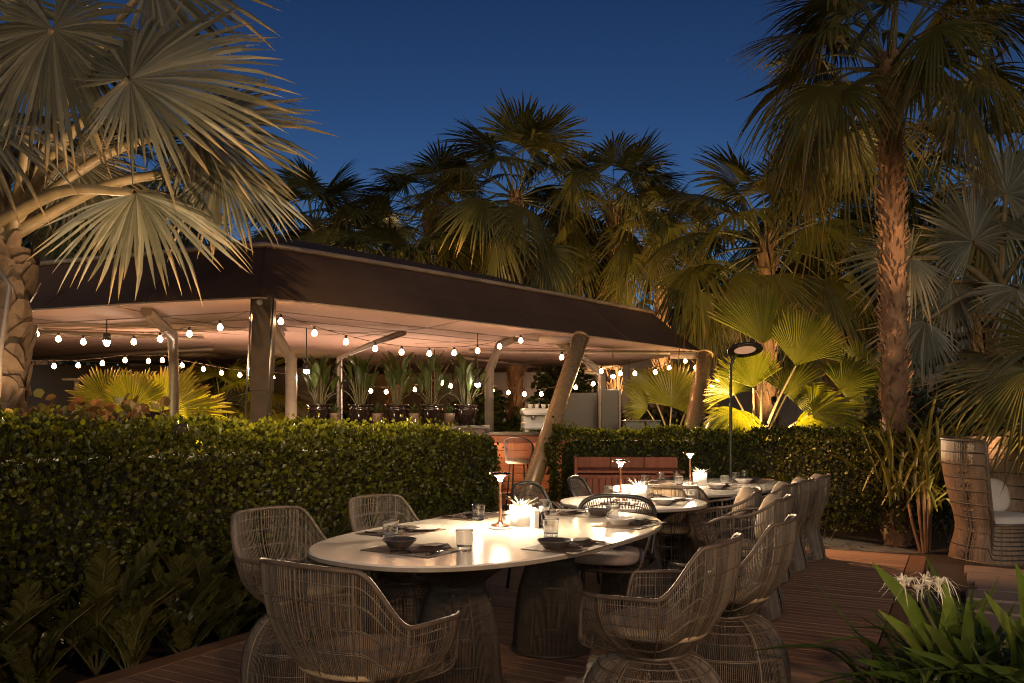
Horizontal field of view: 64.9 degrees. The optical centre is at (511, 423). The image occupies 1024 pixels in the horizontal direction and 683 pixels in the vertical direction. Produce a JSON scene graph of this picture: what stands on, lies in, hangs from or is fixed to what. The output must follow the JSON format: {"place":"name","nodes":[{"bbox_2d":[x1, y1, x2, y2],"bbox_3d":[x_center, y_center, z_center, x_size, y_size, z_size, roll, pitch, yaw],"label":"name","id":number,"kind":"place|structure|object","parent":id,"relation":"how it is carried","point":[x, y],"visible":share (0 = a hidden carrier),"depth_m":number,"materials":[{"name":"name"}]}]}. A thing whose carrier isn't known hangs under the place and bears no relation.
{"place":"outdoors","nodes":[
{"label":"outdoors","id":0,"kind":"place"},
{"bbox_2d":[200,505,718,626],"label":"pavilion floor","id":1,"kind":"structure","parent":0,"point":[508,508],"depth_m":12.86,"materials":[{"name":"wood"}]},
{"bbox_2d":[21,102,238,365],"bbox_3d":[-9.512,-3.158,20.114,5.099,9.255,4.722,0,0,0],"label":"fan palm","id":2,"kind":"object","parent":1,"relation":"on","point":[186,242],"visible":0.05,"depth_m":19.49,"materials":[{"name":"green plant"}]},
{"bbox_2d":[65,360,236,454],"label":"fan palm","id":3,"kind":"object","parent":1,"relation":"on","point":[154,387],"visible":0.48,"depth_m":12.54,"materials":[{"name":"green plant"}]},
{"bbox_2d":[24,365,326,455],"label":"back wall","id":4,"kind":"structure","parent":1,"relation":"on","point":[47,379],"depth_m":17.39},
{"bbox_2d":[155,355,280,452],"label":"fan palm","id":5,"kind":"object","parent":1,"relation":"on","point":[229,378],"visible":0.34,"depth_m":16.64,"materials":[{"name":"green plant"}]},
{"bbox_2d":[0,397,508,661],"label":"hedge","id":6,"kind":"object","parent":1,"relation":"on","point":[59,515],"visible":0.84,"depth_m":5.51,"materials":[{"name":"green plant"}]},
{"bbox_2d":[207,356,305,421],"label":"fan palm","id":7,"kind":"object","parent":1,"relation":"on","point":[276,416],"visible":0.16,"depth_m":17.50,"materials":[{"name":"green plant"}]},
{"bbox_2d":[222,156,397,253],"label":"fan palm","id":8,"kind":"object","parent":1,"relation":"on","point":[331,195],"visible":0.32,"depth_m":21.20,"materials":[{"name":"green plant"}]},
{"bbox_2d":[274,359,350,419],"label":"fan palm","id":9,"kind":"object","parent":1,"relation":"on","point":[332,400],"visible":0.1,"depth_m":18.99,"materials":[{"name":"green plant"}]},
{"bbox_2d":[292,197,421,403],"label":"fan palm","id":10,"kind":"object","parent":1,"relation":"on","point":[393,222],"visible":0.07,"depth_m":22.17,"materials":[{"name":"green plant"}]},
{"bbox_2d":[29,237,713,506],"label":"pavilion","id":11,"kind":"structure","parent":1,"relation":"on","point":[302,281],"depth_m":11.45,"materials":[{"name":"fabric"}]},
{"bbox_2d":[37,311,251,345],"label":"string lights","id":12,"kind":"object","parent":11,"relation":"hanging from","point":[134,342],"visible":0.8,"depth_m":9.44,"materials":[{"name":"white"}]},
{"bbox_2d":[31,355,284,377],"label":"string lights","id":13,"kind":"object","parent":11,"relation":"hanging from","point":[78,365],"visible":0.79,"depth_m":13.10,"materials":[{"name":"white"}]},
{"bbox_2d":[276,313,537,355],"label":"string lights","id":14,"kind":"object","parent":11,"relation":"hanging from","point":[346,342],"visible":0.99,"depth_m":10.13,"materials":[{"name":"white"}]},
{"bbox_2d":[302,425,489,448],"bbox_3d":[-2.050,0.676,12.276,3.400,1.288,0.480,0,0,-9],"label":"plant ledge","id":15,"kind":"object","parent":1,"relation":"on","point":[479,430],"visible":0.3,"depth_m":12.30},
{"bbox_2d":[302,355,348,421],"bbox_3d":[-2.848,-0.513,12.102,0.689,1.091,0.595,0,0,40],"label":"potted bird of paradise","id":16,"kind":"object","parent":15,"relation":"on","point":[321,368],"visible":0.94,"depth_m":12.05,"materials":[{"name":"green plant"}]},
{"bbox_2d":[332,353,381,424],"bbox_3d":[-2.298,-0.528,12.256,0.708,1.120,0.540,0,0,15],"label":"potted bird of paradise","id":17,"kind":"object","parent":15,"relation":"on","point":[359,410],"visible":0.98,"depth_m":12.14,"materials":[{"name":"green plant"}]},
{"bbox_2d":[380,351,414,423],"bbox_3d":[-1.762,-0.549,12.400,0.511,1.164,0.634,0,0,-5],"label":"potted bird of paradise","id":18,"kind":"object","parent":15,"relation":"on","point":[395,373],"visible":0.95,"depth_m":12.22,"materials":[{"name":"green plant"}]},
{"bbox_2d":[409,351,457,425],"bbox_3d":[-1.198,-0.553,12.428,0.784,1.170,0.729,0,0,-36],"label":"potted bird of paradise","id":19,"kind":"object","parent":15,"relation":"on","point":[428,409],"visible":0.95,"depth_m":12.30,"materials":[{"name":"green plant"}]},
{"bbox_2d":[440,353,488,425],"bbox_3d":[-0.693,-0.531,12.446,0.703,1.128,0.605,0,0,21],"label":"potted bird of paradise","id":20,"kind":"object","parent":15,"relation":"on","point":[466,413],"visible":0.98,"depth_m":12.37,"materials":[{"name":"green plant"}]},
{"bbox_2d":[316,210,485,423],"bbox_3d":[-2.756,-1.807,19.609,5.013,6.554,4.564,0,0,-29],"label":"fan palm","id":21,"kind":"object","parent":1,"relation":"on","point":[370,238],"visible":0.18,"depth_m":18.72,"materials":[{"name":"green plant"}]},
{"bbox_2d":[349,138,502,424],"bbox_3d":[-2.190,-3.050,22.244,4.808,9.041,5.316,0,0,-33],"label":"fan palm","id":22,"kind":"object","parent":1,"relation":"on","point":[395,186],"visible":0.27,"depth_m":21.22,"materials":[{"name":"green plant"}]},
{"bbox_2d":[403,86,628,431],"bbox_3d":[0.084,-3.222,19.289,5.564,9.384,5.612,0,0,0],"label":"fan palm","id":23,"kind":"object","parent":1,"relation":"on","point":[526,259],"visible":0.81,"depth_m":18.58,"materials":[{"name":"green plant"}]},
{"bbox_2d":[503,436,533,510],"bbox_3d":[0.095,0.755,12.132,0.464,1.132,0.446,0,0,15],"label":"bar stool","id":24,"kind":"object","parent":1,"relation":"on","point":[513,461],"visible":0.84,"depth_m":12.01,"materials":[{"name":"wicker"}]},
{"bbox_2d":[509,366,597,431],"bbox_3d":[1.242,-0.095,19.405,2.566,3.190,1.506,0,0,-24],"label":"shrub","id":25,"kind":"object","parent":1,"relation":"on","point":[548,378],"visible":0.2,"depth_m":19.17,"materials":[{"name":"green plant"}]},
{"bbox_2d":[485,432,658,505],"bbox_3d":[0.057,0.725,13.153,4.600,1.170,0.885,0,0,-8],"label":"bar counter","id":26,"kind":"object","parent":1,"relation":"on","point":[532,437],"visible":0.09,"depth_m":12.83,"materials":[{"name":"orange wood"}]},
{"bbox_2d":[520,408,547,431],"bbox_3d":[0.486,-0.053,13.255,0.660,0.385,0.512,0,0,-8],"label":"coffee machine","id":27,"kind":"object","parent":26,"relation":"on","point":[532,418],"visible":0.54,"depth_m":13.08,"materials":[{"name":"white metal"}]},
{"bbox_2d":[561,393,597,429],"bbox_3d":[1.278,0.370,15.190,0.772,1.920,0.090,0,0,0],"label":"screen panel","id":28,"kind":"object","parent":1,"relation":"on","point":[582,408],"visible":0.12,"depth_m":15.17,"materials":[{"name":"grey paint"}]},
{"bbox_2d":[328,347,881,438],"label":"garden wall","id":29,"kind":"structure","parent":1,"relation":"on","point":[379,396],"depth_m":24.07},
{"bbox_2d":[598,389,620,430],"bbox_3d":[1.772,0.355,14.590,0.400,1.950,0.090,0,0,0],"label":"screen panel","id":30,"kind":"object","parent":1,"relation":"on","point":[609,408],"visible":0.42,"depth_m":14.57,"materials":[{"name":"grey paint"}]},
{"bbox_2d":[534,127,694,412],"bbox_3d":[2.617,-3.015,20.955,4.829,9.020,5.174,0,0,0],"label":"fan palm","id":31,"kind":"object","parent":1,"relation":"on","point":[629,158],"visible":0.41,"depth_m":20.43,"materials":[{"name":"green plant"}]},
{"bbox_2d":[621,402,707,438],"bbox_3d":[3.057,0.489,16.730,3.455,2.018,1.929,0,0,0],"label":"shrub","id":32,"kind":"object","parent":1,"relation":"on","point":[655,413],"visible":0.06,"depth_m":16.22,"materials":[{"name":"green plant"}]},
{"bbox_2d":[621,359,719,440],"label":"fan palm","id":33,"kind":"object","parent":1,"relation":"on","point":[653,386],"visible":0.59,"depth_m":15.16,"materials":[{"name":"green plant"}]},
{"bbox_2d":[633,138,910,435],"bbox_3d":[5.069,-1.937,15.635,4.943,6.813,5.198,0,0,31],"label":"fan palm","id":34,"kind":"object","parent":1,"relation":"on","point":[702,293],"visible":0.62,"depth_m":14.92,"materials":[{"name":"green plant"}]},
{"bbox_2d":[542,416,1007,542],"bbox_3d":[3.235,0.665,10.089,5.936,1.527,1.127,0,0,10],"label":"hedge","id":35,"kind":"object","parent":1,"relation":"on","point":[799,453],"visible":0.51,"depth_m":9.81,"materials":[{"name":"green plant"}]},
{"bbox_2d":[721,160,961,430],"bbox_3d":[6.978,-2.280,17.553,5.121,7.500,5.469,0,0,0],"label":"fan palm","id":36,"kind":"object","parent":1,"relation":"on","point":[826,377],"visible":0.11,"depth_m":16.49,"materials":[{"name":"green plant"}]},
{"bbox_2d":[442,385,522,431],"bbox_3d":[-0.579,0.281,18.662,1.700,2.418,1.462,0,0,31],"label":"shrub","id":37,"kind":"object","parent":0,"point":[500,414],"visible":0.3,"depth_m":18.55,"materials":[{"name":"green plant"}]},
{"bbox_2d":[113,544,909,682],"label":"deck","id":38,"kind":"structure","parent":0,"point":[850,584],"depth_m":5.08,"materials":[{"name":"brown wood"}]},
{"bbox_2d":[230,505,370,682],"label":"wicker armchair","id":39,"kind":"object","parent":38,"relation":"on","point":[247,569],"visible":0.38,"depth_m":4.15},
{"bbox_2d":[259,557,460,682],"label":"wicker armchair","id":40,"kind":"object","parent":38,"relation":"on","point":[360,656],"visible":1,"depth_m":2.68,"materials":[{"name":"wicker"}]},
{"bbox_2d":[348,494,462,644],"bbox_3d":[-0.640,0.886,4.957,0.684,0.861,0.669,0,0,33],"label":"wicker armchair","id":41,"kind":"object","parent":38,"relation":"on","point":[394,580],"visible":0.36,"depth_m":4.86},
{"bbox_2d":[308,509,661,682],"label":"oval dining table","id":42,"kind":"object","parent":38,"relation":"on","point":[489,555],"visible":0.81,"depth_m":3.94,"materials":[{"name":"stone"}]},
{"bbox_2d":[382,519,398,537],"bbox_3d":[-0.609,0.532,4.035,0.082,0.095,0.082,0,0,0],"label":"tumbler","id":43,"kind":"object","parent":42,"relation":"on","point":[390,527],"visible":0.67,"depth_m":4.00,"materials":[{"name":"clear glass"}]},
{"bbox_2d":[355,528,445,536],"bbox_3d":[-0.591,0.578,4.307,0.290,0.003,0.400,0,0,33],"label":"placemat","id":44,"kind":"object","parent":42,"relation":"on","point":[408,533],"visible":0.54,"depth_m":4.25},
{"bbox_2d":[361,543,458,557],"bbox_3d":[-0.449,0.578,3.685,0.400,0.003,0.290,0,0,33],"label":"placemat","id":45,"kind":"object","parent":42,"relation":"on","point":[385,549],"visible":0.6,"depth_m":3.62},
{"bbox_2d":[381,536,417,548],"bbox_3d":[-0.525,0.557,3.752,0.168,0.039,0.168,0,0,0],"label":"bowl","id":46,"kind":"object","parent":45,"relation":"on","point":[398,542],"visible":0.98,"depth_m":3.71,"materials":[{"name":"ceramic"}]},
{"bbox_2d":[401,542,451,552],"bbox_3d":[-0.388,0.564,3.669,0.210,0.023,0.107,0,0,-37],"label":"napkin","id":47,"kind":"object","parent":45,"relation":"on","point":[425,547],"visible":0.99,"depth_m":3.65,"materials":[{"name":"fabric"}]},
{"bbox_2d":[455,529,472,551],"bbox_3d":[-0.216,0.532,3.663,0.082,0.095,0.082,0,0,0],"label":"tumbler","id":48,"kind":"object","parent":42,"relation":"on","point":[464,540],"visible":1,"depth_m":3.63,"materials":[{"name":"clear glass"}]},
{"bbox_2d":[488,526,511,529],"bbox_3d":[-0.065,0.574,4.440,0.132,0.012,0.132,0,0,0],"label":"lamp stand disc","id":49,"kind":"object","parent":42,"relation":"on","point":[499,528],"visible":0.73,"depth_m":4.39,"materials":[{"name":"white ceramic"}]},
{"bbox_2d":[489,472,510,526],"bbox_3d":[-0.065,0.417,4.440,0.125,0.299,0.125,0,0,0],"label":"table lamp","id":50,"kind":"object","parent":49,"relation":"on","point":[500,476],"visible":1,"depth_m":4.43,"materials":[{"name":"gold metal"}]},
{"bbox_2d":[507,495,537,526],"bbox_3d":[0.068,0.490,4.567,0.212,0.179,0.214,0,0,-20],"label":"potted succulent","id":51,"kind":"object","parent":42,"relation":"on","point":[520,515],"visible":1,"depth_m":4.51,"materials":[{"name":"white plant"}]},
{"bbox_2d":[543,518,558,536],"bbox_3d":[0.197,0.532,4.086,0.082,0.095,0.082,0,0,0],"label":"tumbler","id":52,"kind":"object","parent":42,"relation":"on","point":[550,527],"visible":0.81,"depth_m":4.05,"materials":[{"name":"clear glass"}]},
{"bbox_2d":[521,542,614,554],"bbox_3d":[0.269,0.578,3.794,0.290,0.003,0.400,0,0,33],"label":"placemat","id":53,"kind":"object","parent":42,"relation":"on","point":[571,550],"visible":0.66,"depth_m":3.71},
{"bbox_2d":[537,537,572,549],"bbox_3d":[0.198,0.557,3.721,0.168,0.039,0.168,0,0,0],"label":"bowl","id":54,"kind":"object","parent":53,"relation":"on","point":[554,543],"visible":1,"depth_m":3.68,"materials":[{"name":"ceramic"}]},
{"bbox_2d":[592,521,665,529],"bbox_3d":[0.672,0.578,4.619,0.290,0.003,0.400,0,0,33],"label":"placemat","id":55,"kind":"object","parent":42,"relation":"on","point":[631,527],"visible":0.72,"depth_m":4.54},
{"bbox_2d":[506,481,599,587],"bbox_3d":[0.343,0.900,6.561,0.627,0.842,0.606,0,0,30],"label":"hoop back chair","id":56,"kind":"object","parent":38,"relation":"on","point":[540,488],"visible":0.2,"depth_m":6.72,"materials":[{"name":"wicker"}]},
{"bbox_2d":[567,475,594,508],"bbox_3d":[0.831,0.900,7.361,0.627,0.842,0.606,0,0,20],"label":"hoop back chair","id":57,"kind":"object","parent":38,"relation":"on","point":[573,481],"visible":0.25,"depth_m":7.55,"materials":[{"name":"wicker"}]},
{"bbox_2d":[556,493,656,622],"bbox_3d":[0.631,0.900,5.258,0.606,0.842,0.628,0,0,23],"label":"hoop back chair","id":58,"kind":"object","parent":38,"relation":"on","point":[625,555],"visible":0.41,"depth_m":5.15,"materials":[{"name":"wicker"}]},
{"bbox_2d":[574,456,684,542],"bbox_3d":[1.314,0.850,9.151,1.212,0.940,0.600,0,0,4],"label":"wooden cabinet","id":59,"kind":"object","parent":38,"relation":"on","point":[596,474],"visible":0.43,"depth_m":9.08,"materials":[{"name":"red wood"}]},
{"bbox_2d":[560,496,706,605],"bbox_3d":[0.900,0.947,6.000,1.080,0.735,1.080,0,0,0],"label":"round dining table","id":60,"kind":"object","parent":38,"relation":"on","point":[618,584],"visible":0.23,"depth_m":5.83,"materials":[{"name":"stone"}]},
{"bbox_2d":[577,532,743,682],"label":"wicker armchair","id":61,"kind":"object","parent":38,"relation":"on","point":[620,636],"visible":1,"depth_m":3.21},
{"bbox_2d":[647,483,709,581],"bbox_3d":[1.323,0.902,6.699,0.622,0.828,0.578,0,0,18],"label":"waisted armchair","id":62,"kind":"object","parent":38,"relation":"on","point":[674,524],"visible":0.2,"depth_m":6.49,"materials":[{"name":"wicker"}]},
{"bbox_2d":[613,478,781,569],"bbox_3d":[1.780,0.947,7.520,1.320,0.735,2.240,0,0,39],"label":"oval dining table","id":63,"kind":"object","parent":38,"relation":"on","point":[766,487],"visible":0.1,"depth_m":7.17,"materials":[{"name":"stone"}]},
{"bbox_2d":[687,486,762,576],"bbox_3d":[1.641,0.902,6.244,0.578,0.828,0.622,0,0,15],"label":"waisted armchair","id":64,"kind":"object","parent":38,"relation":"on","point":[745,497],"visible":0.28,"depth_m":6.06,"materials":[{"name":"wicker"}]},
{"bbox_2d":[658,514,798,682],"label":"wicker armchair","id":65,"kind":"object","parent":38,"relation":"on","point":[750,596],"visible":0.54,"depth_m":3.86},
{"bbox_2d":[701,494,792,621],"bbox_3d":[1.639,0.902,5.610,0.578,0.828,0.622,0,0,28],"label":"waisted armchair","id":66,"kind":"object","parent":38,"relation":"on","point":[772,509],"visible":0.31,"depth_m":5.40,"materials":[{"name":"wicker"}]},
{"bbox_2d":[723,481,798,584],"bbox_3d":[2.119,0.902,6.849,0.578,0.828,0.622,0,0,30],"label":"waisted armchair","id":67,"kind":"object","parent":38,"relation":"on","point":[781,489],"visible":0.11,"depth_m":6.68,"materials":[{"name":"wicker"}]},
{"bbox_2d":[754,477,814,572],"bbox_3d":[2.449,0.902,7.369,0.578,0.828,0.622,0,0,30],"label":"waisted armchair","id":68,"kind":"object","parent":38,"relation":"on","point":[799,563],"visible":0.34,"depth_m":7.14,"materials":[{"name":"wicker"}]},
{"bbox_2d":[802,473,830,561],"bbox_3d":[2.819,0.902,7.919,0.578,0.828,0.622,0,0,30],"label":"waisted armchair","id":69,"kind":"object","parent":38,"relation":"on","point":[815,543],"visible":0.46,"depth_m":7.68,"materials":[{"name":"wicker"}]},
{"bbox_2d":[0,0,1023,365],"label":"sky","id":70,"kind":"structure","parent":0,"point":[385,78],"materials":[{"name":"blue"}]},
{"bbox_2d":[14,512,1023,682],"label":"ground","id":71,"kind":"structure","parent":0,"point":[77,669],"depth_m":9.15,"materials":[{"name":"soil"}]},
{"bbox_2d":[0,268,12,404],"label":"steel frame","id":72,"kind":"object","parent":71,"relation":"on","point":[6,306],"visible":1,"depth_m":6.54,"materials":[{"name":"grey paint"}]},
{"bbox_2d":[0,559,82,658],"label":"cardboard palm","id":73,"kind":"object","parent":71,"relation":"on","point":[23,620],"visible":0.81,"depth_m":4.05,"materials":[{"name":"green plant"}]},
{"bbox_2d":[0,620,86,682],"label":"cardboard palm","id":74,"kind":"object","parent":71,"relation":"on","point":[29,666],"visible":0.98,"depth_m":4.06,"materials":[{"name":"green plant"}]},
{"bbox_2d":[0,572,108,682],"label":"cardboard palm","id":75,"kind":"object","parent":71,"relation":"on","point":[25,597],"visible":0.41,"depth_m":4.27,"materials":[{"name":"green plant"}]},
{"bbox_2d":[11,130,147,364],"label":"fan palm","id":76,"kind":"object","parent":71,"relation":"on","point":[54,254],"visible":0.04,"depth_m":17.99,"materials":[{"name":"green plant"}]},
{"bbox_2d":[5,389,170,458],"bbox_3d":[-3.552,0.481,6.203,2.003,1.492,1.030,0,0,0],"label":"sea grape shrub","id":77,"kind":"object","parent":71,"relation":"on","point":[126,405],"visible":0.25,"depth_m":6.08,"materials":[{"name":"green plant"}]},
{"bbox_2d":[23,536,192,674],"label":"cardboard palm","id":78,"kind":"object","parent":71,"relation":"on","point":[106,611],"visible":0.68,"depth_m":4.46,"materials":[{"name":"green plant"}]},
{"bbox_2d":[74,602,174,668],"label":"cardboard palm","id":79,"kind":"object","parent":71,"relation":"on","point":[130,636],"visible":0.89,"depth_m":4.50,"materials":[{"name":"green plant"}]},
{"bbox_2d":[76,540,245,650],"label":"cardboard palm","id":80,"kind":"object","parent":71,"relation":"on","point":[196,594],"visible":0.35,"depth_m":4.91,"materials":[{"name":"green plant"}]},
{"bbox_2d":[0,0,337,459],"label":"silver fan palm","id":81,"kind":"object","parent":71,"relation":"on","point":[66,78],"visible":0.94,"depth_m":6.33,"materials":[{"name":"grey plant"}]},
{"bbox_2d":[146,582,249,652],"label":"cardboard palm","id":82,"kind":"object","parent":71,"relation":"on","point":[181,634],"visible":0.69,"depth_m":4.83,"materials":[{"name":"green plant"}]},
{"bbox_2d":[155,528,270,637],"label":"cardboard palm","id":83,"kind":"object","parent":71,"relation":"on","point":[201,560],"visible":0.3,"depth_m":5.19,"materials":[{"name":"green plant"}]},
{"bbox_2d":[201,587,264,639],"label":"cardboard palm","id":84,"kind":"object","parent":71,"relation":"on","point":[227,626],"visible":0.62,"depth_m":5.14,"materials":[{"name":"green plant"}]},
{"bbox_2d":[220,535,304,622],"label":"cardboard palm","id":85,"kind":"object","parent":71,"relation":"on","point":[230,570],"visible":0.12,"depth_m":5.60,"materials":[{"name":"green plant"}]},
{"bbox_2d":[258,509,350,572],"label":"cardboard palm","id":86,"kind":"object","parent":71,"relation":"on","point":[343,527],"visible":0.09,"depth_m":6.05,"materials":[{"name":"green plant"}]},
{"bbox_2d":[77,555,926,682],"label":"deck border","id":87,"kind":"object","parent":71,"relation":"on","point":[916,564],"visible":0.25,"depth_m":4.75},
{"bbox_2d":[31,322,1023,405],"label":"shrubbery","id":88,"kind":"object","parent":71,"relation":"on","point":[120,364],"visible":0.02,"depth_m":25.46,"materials":[{"name":"green plant"}]},
{"bbox_2d":[526,209,637,392],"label":"fan palm","id":89,"kind":"object","parent":71,"relation":"on","point":[583,283],"visible":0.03,"depth_m":21.92,"materials":[{"name":"green plant"}]},
{"bbox_2d":[577,181,737,423],"bbox_3d":[3.809,-2.443,20.984,4.201,7.838,4.834,0,0,28],"label":"fan palm","id":90,"kind":"object","parent":71,"relation":"on","point":[643,199],"visible":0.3,"depth_m":19.99,"materials":[{"name":"green plant"}]},
{"bbox_2d":[727,342,762,477],"bbox_3d":[2.600,0.259,9.078,0.453,2.322,0.379,0,0,0],"label":"post lamp","id":91,"kind":"object","parent":71,"relation":"on","point":[744,349],"visible":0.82,"depth_m":9.09,"materials":[{"name":"black metal"}]},
{"bbox_2d":[703,282,881,440],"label":"fan palm","id":92,"kind":"object","parent":71,"relation":"on","point":[775,321],"visible":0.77,"depth_m":11.51,"materials":[{"name":"green plant"}]},
{"bbox_2d":[668,297,1023,416],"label":"building","id":93,"kind":"structure","parent":71,"relation":"on","point":[937,371],"depth_m":26.00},
{"bbox_2d":[821,337,919,390],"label":"fan palm","id":94,"kind":"object","parent":71,"relation":"on","point":[858,352],"visible":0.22,"depth_m":13.62,"materials":[{"name":"green plant"}]},
{"bbox_2d":[730,0,1023,546],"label":"fan palm","id":95,"kind":"object","parent":71,"relation":"on","point":[824,135],"visible":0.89,"depth_m":9.61,"materials":[{"name":"green plant"}]},
{"bbox_2d":[743,554,1023,682],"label":"spider lily","id":96,"kind":"object","parent":71,"relation":"on","point":[921,635],"visible":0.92,"depth_m":3.24,"materials":[{"name":"green plant"}]},
{"bbox_2d":[847,383,974,526],"bbox_3d":[5.873,0.467,11.596,3.396,2.135,1.467,0,0,0],"label":"shrub","id":97,"kind":"object","parent":71,"relation":"on","point":[916,399],"visible":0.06,"depth_m":11.66,"materials":[{"name":"green plant"}]},
{"bbox_2d":[828,393,1022,552],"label":"screw pine","id":98,"kind":"object","parent":71,"relation":"on","point":[921,465],"visible":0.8,"depth_m":9.12,"materials":[{"name":"green plant"}]},
{"bbox_2d":[836,132,1023,395],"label":"silver fan palm","id":99,"kind":"object","parent":71,"relation":"on","point":[925,333],"visible":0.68,"depth_m":10.93,"materials":[{"name":"grey plant"}]},
{"bbox_2d":[857,84,1023,395],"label":"fan palm","id":100,"kind":"object","parent":71,"relation":"on","point":[977,260],"visible":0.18,"depth_m":14.62,"materials":[{"name":"green plant"}]},
{"bbox_2d":[910,562,978,666],"bbox_3d":[4.347,1.430,0.144,7.950,0.120,13.400,0,0,29],"label":"path bed","id":101,"kind":"object","parent":71,"relation":"on","point":[954,573],"depth_m":6.89,"materials":[{"name":"soil"}]},
{"bbox_2d":[797,614,1023,682],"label":"spider lily","id":102,"kind":"object","parent":101,"relation":"on","point":[923,673],"visible":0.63,"depth_m":3.18,"materials":[{"name":"green plant"}]},
{"bbox_2d":[881,619,1010,682],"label":"spider lily","id":103,"kind":"object","parent":71,"relation":"on","point":[956,674],"visible":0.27,"depth_m":3.15,"materials":[{"name":"green plant"}]},
{"bbox_2d":[911,392,1022,441],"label":"shrub","id":104,"kind":"object","parent":71,"relation":"on","point":[951,408],"visible":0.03,"depth_m":10.89,"materials":[{"name":"green plant"}]},
{"bbox_2d":[917,287,1023,496],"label":"fan palm","id":105,"kind":"object","parent":71,"relation":"on","point":[1000,370],"visible":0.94,"depth_m":7.84,"materials":[{"name":"green plant"}]},
{"bbox_2d":[964,565,1023,653],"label":"stone path","id":106,"kind":"structure","parent":0,"point":[1004,597],"depth_m":6.46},
{"bbox_2d":[894,562,1023,682],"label":"spider lily","id":107,"kind":"object","parent":106,"relation":"on","point":[1014,638],"visible":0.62,"depth_m":3.31,"materials":[{"name":"green plant"}]},
{"bbox_2d":[940,436,1023,565],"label":"back lounge chair","id":108,"kind":"object","parent":106,"relation":"on","point":[995,520],"visible":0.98,"depth_m":7.67,"materials":[{"name":"wicker"}]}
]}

